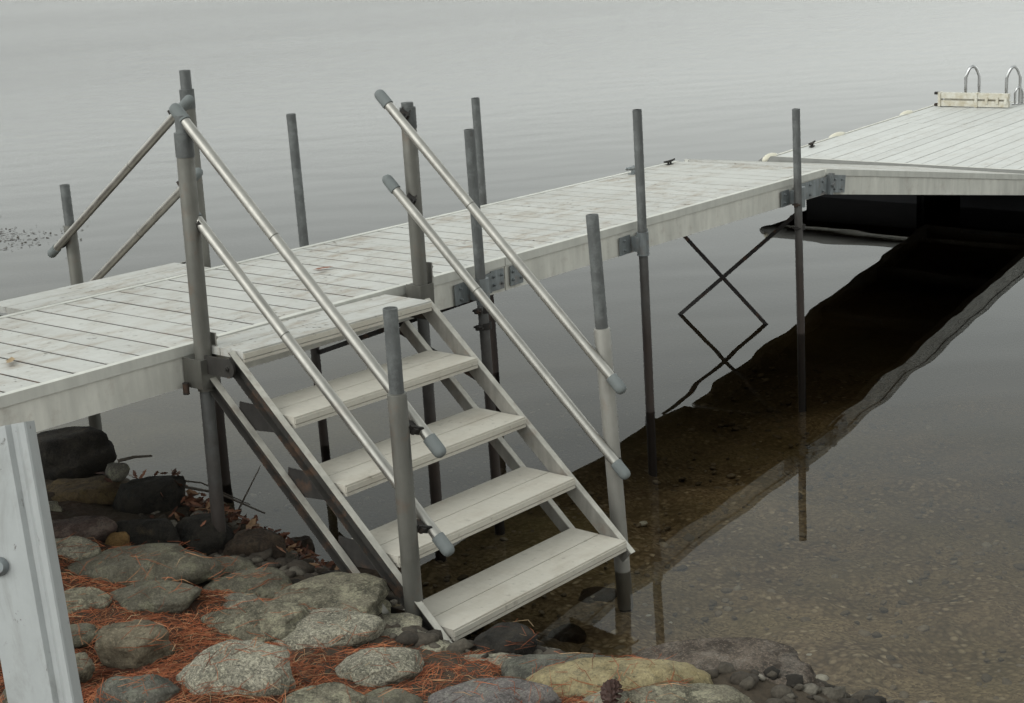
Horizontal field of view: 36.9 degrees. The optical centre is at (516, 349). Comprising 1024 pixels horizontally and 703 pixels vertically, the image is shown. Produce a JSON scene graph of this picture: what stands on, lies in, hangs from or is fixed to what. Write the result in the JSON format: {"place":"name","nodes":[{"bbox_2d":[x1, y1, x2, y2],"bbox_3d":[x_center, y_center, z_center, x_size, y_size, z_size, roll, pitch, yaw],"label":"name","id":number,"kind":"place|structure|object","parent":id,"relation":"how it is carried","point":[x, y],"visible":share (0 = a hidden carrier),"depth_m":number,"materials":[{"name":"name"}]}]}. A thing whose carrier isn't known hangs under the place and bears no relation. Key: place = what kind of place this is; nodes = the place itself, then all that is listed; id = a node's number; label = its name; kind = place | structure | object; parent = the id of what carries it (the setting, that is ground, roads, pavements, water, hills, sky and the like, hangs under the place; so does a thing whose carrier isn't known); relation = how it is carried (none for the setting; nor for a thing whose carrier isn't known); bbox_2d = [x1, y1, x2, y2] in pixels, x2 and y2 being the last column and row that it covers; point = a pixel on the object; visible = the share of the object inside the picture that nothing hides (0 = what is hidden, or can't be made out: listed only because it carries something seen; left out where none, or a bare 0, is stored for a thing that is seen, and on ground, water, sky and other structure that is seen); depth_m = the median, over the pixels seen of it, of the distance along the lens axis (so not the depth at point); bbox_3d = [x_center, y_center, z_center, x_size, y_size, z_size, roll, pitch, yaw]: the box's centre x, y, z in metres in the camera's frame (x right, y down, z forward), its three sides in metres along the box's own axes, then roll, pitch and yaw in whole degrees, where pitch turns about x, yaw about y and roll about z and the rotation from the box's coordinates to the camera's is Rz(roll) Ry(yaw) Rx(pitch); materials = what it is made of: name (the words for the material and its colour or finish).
{"place":"outdoors","nodes":[
{"label":"outdoors","id":0,"kind":"place"},
{"bbox_2d":[0,0,1023,702],"bbox_3d":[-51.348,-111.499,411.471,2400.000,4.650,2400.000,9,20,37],"label":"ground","id":1,"kind":"structure","parent":0,"point":[936,308],"depth_m":10.10,"materials":[{"name":"liquid"}]},
{"bbox_2d":[0,689,7,702],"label":"rock","id":2,"kind":"object","parent":1,"relation":"on","point":[5,700],"visible":0.06,"depth_m":3.81,"materials":[{"name":"grey stone"}]},
{"bbox_2d":[0,421,82,702],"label":"channel beam","id":3,"kind":"structure","parent":1,"relation":"on","point":[38,659],"depth_m":2.00,"materials":[{"name":"white metal"}]},
{"bbox_2d":[48,501,63,511],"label":"rock","id":4,"kind":"object","parent":1,"relation":"on","point":[54,506],"visible":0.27,"depth_m":5.50,"materials":[{"name":"grey stone"}]},
{"bbox_2d":[55,536,101,560],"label":"rock","id":5,"kind":"object","parent":1,"relation":"on","point":[74,547],"visible":0.51,"depth_m":4.97,"materials":[{"name":"grey stone"}]},
{"bbox_2d":[70,623,98,647],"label":"rock","id":6,"kind":"object","parent":1,"relation":"on","point":[88,637],"visible":0.53,"depth_m":4.29,"materials":[{"name":"grey stone"}]},
{"bbox_2d":[52,515,117,541],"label":"rock","id":7,"kind":"object","parent":1,"relation":"on","point":[100,528],"visible":0.39,"depth_m":5.14,"materials":[{"name":"grey stone"}]},
{"bbox_2d":[75,652,94,682],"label":"rock","id":8,"kind":"object","parent":1,"relation":"on","point":[86,673],"visible":0.48,"depth_m":4.09,"materials":[{"name":"grey stone"}]},
{"bbox_2d":[46,475,128,503],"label":"rock","id":9,"kind":"object","parent":1,"relation":"on","point":[99,489],"visible":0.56,"depth_m":5.69,"materials":[{"name":"brown stone"}]},
{"bbox_2d":[37,426,116,480],"bbox_3d":[-1.788,0.438,6.180,0.370,0.250,0.310,-4,16,1],"label":"rock","id":10,"kind":"object","parent":9,"relation":"on","point":[73,452],"visible":0.65,"depth_m":6.06,"materials":[{"name":"grey stone"}]},
{"bbox_2d":[105,462,129,481],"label":"rock","id":11,"kind":"object","parent":9,"relation":"on","point":[116,472],"visible":1,"depth_m":5.75,"materials":[{"name":"grey stone"}]},
{"bbox_2d":[117,455,151,462],"bbox_3d":[-1.444,0.410,5.814,0.131,0.020,0.015,-13,18,-28],"label":"twig","id":12,"kind":"object","parent":11,"relation":"on","point":[129,458],"visible":1,"depth_m":5.81,"materials":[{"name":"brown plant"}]},
{"bbox_2d":[64,586,111,613],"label":"rock","id":13,"kind":"object","parent":1,"relation":"on","point":[82,596],"visible":0.56,"depth_m":4.50,"materials":[{"name":"grey stone"}]},
{"bbox_2d":[0,70,232,502],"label":"dock stairs","id":14,"kind":"structure","parent":1,"relation":"on","point":[96,283],"depth_m":6.55,"materials":[{"name":"metal"}]},
{"bbox_2d":[105,531,130,545],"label":"rock","id":15,"kind":"object","parent":1,"relation":"on","point":[122,538],"visible":0.57,"depth_m":5.16,"materials":[{"name":"stone"}]},
{"bbox_2d":[94,619,174,668],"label":"rock","id":16,"kind":"object","parent":1,"relation":"on","point":[109,650],"visible":0.88,"depth_m":4.19,"materials":[{"name":"grey stone"}]},
{"bbox_2d":[93,674,180,702],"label":"rock","id":17,"kind":"object","parent":1,"relation":"on","point":[131,694],"visible":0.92,"depth_m":3.86,"materials":[{"name":"grey stone"}]},
{"bbox_2d":[67,543,224,585],"bbox_3d":[-1.213,0.712,4.901,0.564,0.142,0.259,-4,16,1],"label":"rock","id":18,"kind":"object","parent":1,"relation":"on","point":[193,569],"visible":0.63,"depth_m":4.83,"materials":[{"name":"grey stone"}]},
{"bbox_2d":[116,518,180,545],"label":"rock","id":19,"kind":"object","parent":1,"relation":"on","point":[148,531],"visible":0.58,"depth_m":5.23,"materials":[{"name":"grey stone"}]},
{"bbox_2d":[112,475,185,513],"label":"rock","id":20,"kind":"object","parent":1,"relation":"on","point":[139,495],"visible":0.59,"depth_m":5.61,"materials":[{"name":"grey stone"}]},
{"bbox_2d":[109,580,202,612],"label":"rock","id":21,"kind":"object","parent":1,"relation":"on","point":[130,599],"visible":0.73,"depth_m":4.57,"materials":[{"name":"grey stone"}]},
{"bbox_2d":[175,513,234,555],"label":"rock","id":22,"kind":"object","parent":1,"relation":"on","point":[212,540],"visible":0.63,"depth_m":5.29,"materials":[{"name":"grey stone"}]},
{"bbox_2d":[211,556,256,575],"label":"rock","id":23,"kind":"object","parent":1,"relation":"on","point":[240,563],"visible":0.37,"depth_m":5.02,"materials":[{"name":"grey stone"}]},
{"bbox_2d":[176,639,295,697],"bbox_3d":[-0.726,0.873,3.995,0.303,0.213,0.262,-4,16,1],"label":"rock","id":24,"kind":"object","parent":1,"relation":"on","point":[239,668],"visible":0.87,"depth_m":3.92,"materials":[{"name":"stone"}]},
{"bbox_2d":[222,592,261,608],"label":"rock","id":25,"kind":"object","parent":1,"relation":"on","point":[236,597],"visible":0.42,"depth_m":4.64,"materials":[{"name":"grey stone"}]},
{"bbox_2d":[203,567,292,599],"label":"rock","id":26,"kind":"object","parent":1,"relation":"on","point":[239,583],"visible":0.51,"depth_m":4.80,"materials":[{"name":"grey stone"}]},
{"bbox_2d":[222,528,285,558],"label":"rock","id":27,"kind":"object","parent":1,"relation":"on","point":[248,542],"visible":0.65,"depth_m":5.23,"materials":[{"name":"grey stone"}]},
{"bbox_2d":[201,599,309,641],"bbox_3d":[-0.769,0.805,4.496,0.338,0.094,0.220,-4,16,1],"label":"rock","id":28,"kind":"object","parent":1,"relation":"on","point":[277,626],"visible":0.69,"depth_m":4.45,"materials":[{"name":"grey stone"}]},
{"bbox_2d":[290,535,314,554],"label":"rock","id":29,"kind":"object","parent":1,"relation":"on","point":[305,540],"visible":0.3,"depth_m":6.03,"materials":[{"name":"grey stone"}]},
{"bbox_2d":[286,113,330,462],"bbox_3d":[-0.927,0.064,7.139,0.077,2.310,0.236,9,20,37],"label":"dock post","id":30,"kind":"object","parent":1,"relation":"on","point":[302,226],"visible":0.32,"depth_m":6.94,"materials":[{"name":"grey metal"}]},
{"bbox_2d":[282,682,366,702],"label":"rock","id":31,"kind":"object","parent":1,"relation":"on","point":[332,692],"visible":0.98,"depth_m":3.85,"materials":[{"name":"grey stone"}]},
{"bbox_2d":[271,608,385,649],"bbox_3d":[-0.562,0.830,4.481,0.362,0.091,0.249,-4,16,1],"label":"rock","id":32,"kind":"object","parent":1,"relation":"on","point":[305,632],"visible":0.73,"depth_m":4.42,"materials":[{"name":"stone"}]},
{"bbox_2d":[271,572,389,615],"bbox_3d":[-0.577,0.795,4.742,0.377,0.140,0.351,-4,16,1],"label":"rock","id":33,"kind":"object","parent":1,"relation":"on","point":[365,593],"visible":0.56,"depth_m":4.70,"materials":[{"name":"grey stone"}]},
{"bbox_2d":[0,532,694,702],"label":"pine needles","id":34,"kind":"object","parent":1,"relation":"on","point":[181,665],"visible":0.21,"depth_m":4.22,"materials":[{"name":"brown plant"}]},
{"bbox_2d":[326,561,381,577],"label":"rock","id":35,"kind":"object","parent":1,"relation":"on","point":[369,571],"visible":0.05,"depth_m":5.73,"materials":[{"name":"grey stone"}]},
{"bbox_2d":[335,647,423,687],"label":"rock","id":36,"kind":"object","parent":1,"relation":"on","point":[382,674],"visible":0.98,"depth_m":4.16,"materials":[{"name":"stone"}]},
{"bbox_2d":[383,599,391,612],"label":"rock","id":37,"kind":"object","parent":1,"relation":"on","point":[387,604],"visible":0.08,"depth_m":4.90,"materials":[{"name":"grey stone"}]},
{"bbox_2d":[364,687,422,702],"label":"rock","id":38,"kind":"object","parent":1,"relation":"on","point":[398,696],"visible":0.94,"depth_m":3.87,"materials":[{"name":"grey stone"}]},
{"bbox_2d":[381,612,421,627],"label":"rock","id":39,"kind":"object","parent":1,"relation":"on","point":[403,619],"visible":0.2,"depth_m":4.69,"materials":[{"name":"grey stone"}]},
{"bbox_2d":[169,89,634,642],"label":"dock stairs","id":40,"kind":"structure","parent":1,"relation":"on","point":[409,537],"depth_m":5.18,"materials":[{"name":"metal"}]},
{"bbox_2d":[381,627,450,651],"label":"rock","id":41,"kind":"object","parent":1,"relation":"on","point":[444,644],"visible":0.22,"depth_m":4.47,"materials":[{"name":"grey stone"}]},
{"bbox_2d":[453,128,504,534],"bbox_3d":[-0.117,0.220,6.437,0.082,2.292,0.236,9,20,37],"label":"dock post","id":42,"kind":"object","parent":1,"relation":"on","point":[462,295],"visible":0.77,"depth_m":6.26,"materials":[{"name":"metal"}]},
{"bbox_2d":[0,239,504,431],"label":"dock section","id":43,"kind":"object","parent":42,"relation":"attached to","point":[81,358],"visible":0.84,"depth_m":5.58,"materials":[{"name":"wood"}]},
{"bbox_2d":[6,357,14,362],"bbox_3d":[-1.657,0.036,5.027,0.033,0.005,0.078,-4,16,1],"label":"fallen leaf","id":44,"kind":"object","parent":43,"relation":"on","point":[10,359],"visible":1,"depth_m":5.03,"materials":[{"name":"beige plant"}]},
{"bbox_2d":[319,300,474,379],"bbox_3d":[-0.546,-0.112,6.709,1.068,0.446,0.117,9,20,37],"label":"cross brace","id":45,"kind":"object","parent":43,"relation":"attached to","point":[345,343],"visible":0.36,"depth_m":6.82,"materials":[{"name":"black metal"}]},
{"bbox_2d":[471,97,500,411],"bbox_3d":[-0.129,-0.219,8.114,0.077,2.210,0.236,9,20,37],"label":"dock post","id":46,"kind":"object","parent":1,"relation":"on","point":[476,114],"visible":0.23,"depth_m":7.91,"materials":[{"name":"grey metal"}]},
{"bbox_2d":[464,652,522,666],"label":"rock","id":47,"kind":"object","parent":1,"relation":"on","point":[494,656],"visible":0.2,"depth_m":4.34,"materials":[{"name":"grey stone"}]},
{"bbox_2d":[428,678,561,702],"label":"rock","id":48,"kind":"object","parent":1,"relation":"on","point":[485,691],"visible":0.98,"depth_m":3.88,"materials":[{"name":"grey stone"}]},
{"bbox_2d":[474,622,537,654],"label":"rock","id":49,"kind":"object","parent":1,"relation":"on","point":[495,639],"visible":0.69,"depth_m":4.42,"materials":[{"name":"grey stone"}]},
{"bbox_2d":[138,504,933,702],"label":"bank gravel","id":50,"kind":"structure","parent":1,"relation":"on","point":[413,636],"depth_m":4.42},
{"bbox_2d":[96,468,338,569],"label":"leaf litter","id":51,"kind":"object","parent":50,"relation":"on","point":[197,503],"visible":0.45,"depth_m":5.61,"materials":[{"name":"brown plant"}]},
{"bbox_2d":[185,480,249,504],"bbox_3d":[-1.187,0.541,5.844,0.330,0.165,0.012,-8,16,-12],"label":"twig","id":52,"kind":"object","parent":51,"relation":"on","point":[223,492],"visible":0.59,"depth_m":5.83,"materials":[{"name":"brown wood"}]},
{"bbox_2d":[185,486,264,513],"bbox_3d":[-1.117,0.567,5.808,0.316,0.168,0.016,-7,16,-10],"label":"twig","id":53,"kind":"object","parent":51,"relation":"on","point":[206,490],"visible":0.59,"depth_m":5.80,"materials":[{"name":"brown wood"}]},
{"bbox_2d":[238,466,260,509],"bbox_3d":[-1.032,0.539,5.932,0.008,0.144,0.144,9,20,37],"label":"twig","id":54,"kind":"object","parent":51,"relation":"on","point":[248,489],"visible":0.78,"depth_m":5.93,"materials":[{"name":"brown wood"}]},
{"bbox_2d":[501,653,610,679],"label":"rock","id":55,"kind":"object","parent":1,"relation":"on","point":[511,667],"visible":0.31,"depth_m":4.16,"materials":[{"name":"grey stone"}]},
{"bbox_2d":[548,623,586,643],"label":"rock","id":56,"kind":"object","parent":1,"relation":"on","point":[572,633],"visible":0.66,"depth_m":5.45,"materials":[{"name":"black stone"}]},
{"bbox_2d":[578,586,616,602],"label":"rock","id":57,"kind":"object","parent":1,"relation":"on","point":[604,594],"visible":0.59,"depth_m":5.90,"materials":[{"name":"grey stone"}]},
{"bbox_2d":[582,690,627,702],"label":"rock","id":58,"kind":"object","parent":1,"relation":"on","point":[591,698],"visible":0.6,"depth_m":3.92,"materials":[{"name":"grey stone"}]},
{"bbox_2d":[600,679,622,702],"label":"pine cone","id":59,"kind":"object","parent":58,"relation":"on","point":[610,691],"visible":1,"depth_m":3.87,"materials":[{"name":"brown plant"}]},
{"bbox_2d":[526,657,712,696],"bbox_3d":[0.273,0.895,4.081,0.520,0.150,0.226,-4,16,1],"label":"rock","id":60,"kind":"object","parent":1,"relation":"on","point":[603,669],"visible":0.71,"depth_m":4.03,"materials":[{"name":"beige stone"}]},
{"bbox_2d":[224,352,1023,701],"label":"pebbles","id":61,"kind":"object","parent":1,"relation":"on","point":[834,558],"visible":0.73,"depth_m":6.92,"materials":[{"name":"stone"}]},
{"bbox_2d":[619,109,656,476],"bbox_3d":[0.614,-0.041,7.328,0.082,2.204,0.236,9,20,37],"label":"dock post","id":62,"kind":"object","parent":1,"relation":"on","point":[639,244],"visible":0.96,"depth_m":7.21,"materials":[{"name":"grey metal"}]},
{"bbox_2d":[627,682,754,702],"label":"rock","id":63,"kind":"object","parent":1,"relation":"on","point":[702,693],"visible":0.94,"depth_m":3.91,"materials":[{"name":"grey stone"}]},
{"bbox_2d":[627,637,824,686],"bbox_3d":[0.527,0.938,4.229,0.635,0.179,0.385,-4,16,1],"label":"rock","id":64,"kind":"object","parent":1,"relation":"on","point":[752,653],"visible":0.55,"depth_m":4.24,"materials":[{"name":"grey stone"}]},
{"bbox_2d":[780,108,806,411],"bbox_3d":[1.566,-0.335,8.497,0.082,1.999,0.236,9,20,37],"label":"dock post","id":65,"kind":"object","parent":1,"relation":"on","point":[796,195],"visible":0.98,"depth_m":8.38,"materials":[{"name":"metal"}]},
{"bbox_2d":[338,161,827,290],"bbox_3d":[0.470,-0.693,7.887,1.021,0.144,2.902,9,18,37],"label":"dock section","id":66,"kind":"object","parent":65,"relation":"attached to","point":[543,234],"visible":0.77,"depth_m":7.64,"materials":[{"name":"wood"}]},
{"bbox_2d":[625,165,634,174],"bbox_3d":[0.678,-1.035,8.810,0.036,0.051,0.204,6,19,32],"label":"mooring cleat","id":67,"kind":"object","parent":66,"relation":"on","point":[632,169],"visible":0.59,"depth_m":8.78,"materials":[{"name":"grey metal"}]},
{"bbox_2d":[664,158,674,164],"bbox_3d":[0.910,-1.112,9.128,0.022,0.031,0.122,9,20,37],"label":"mooring cleat","id":68,"kind":"object","parent":66,"relation":"on","point":[669,161],"visible":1,"depth_m":9.12,"materials":[{"name":"metal"}]},
{"bbox_2d":[676,214,793,328],"bbox_3d":[1.200,-0.480,8.832,0.945,0.697,0.012,8,20,36],"label":"cross brace","id":69,"kind":"object","parent":66,"relation":"attached to","point":[731,270],"visible":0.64,"depth_m":8.83,"materials":[{"name":"black metal"}]},
{"bbox_2d":[0,0,1023,183],"bbox_3d":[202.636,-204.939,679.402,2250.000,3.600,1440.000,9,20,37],"label":"water","id":70,"kind":"structure","parent":0,"point":[1001,11],"depth_m":27.14,"materials":[{"name":"grey liquid"}]},
{"bbox_2d":[0,220,89,250],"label":"floating weed","id":71,"kind":"object","parent":70,"relation":"on","point":[20,239],"visible":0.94,"depth_m":12.82,"materials":[{"name":"grey plant"}]},
{"bbox_2d":[758,102,1023,237],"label":"floating platform","id":72,"kind":"structure","parent":70,"relation":"on","point":[989,139],"depth_m":12.13,"materials":[{"name":"white-painted wood"},{"name":"black plastic"},{"name":"galvanised steel"}]},
{"bbox_2d":[808,140,815,146],"bbox_3d":[2.433,-1.689,12.639,0.029,0.041,0.163,5,18,29],"label":"mooring cleat","id":73,"kind":"object","parent":72,"relation":"on","point":[811,144],"visible":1,"depth_m":12.62,"materials":[{"name":"metal"}]},
{"bbox_2d":[684,159,1023,194],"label":"gangway","id":74,"kind":"object","parent":72,"relation":"on","point":[873,179],"visible":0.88,"depth_m":9.58,"materials":[{"name":"metal"}]},
{"bbox_2d":[934,65,1023,107],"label":"swim ladder","id":75,"kind":"object","parent":72,"relation":"on","point":[976,99],"visible":1,"depth_m":14.18,"materials":[{"name":"beige metal"}]}
]}

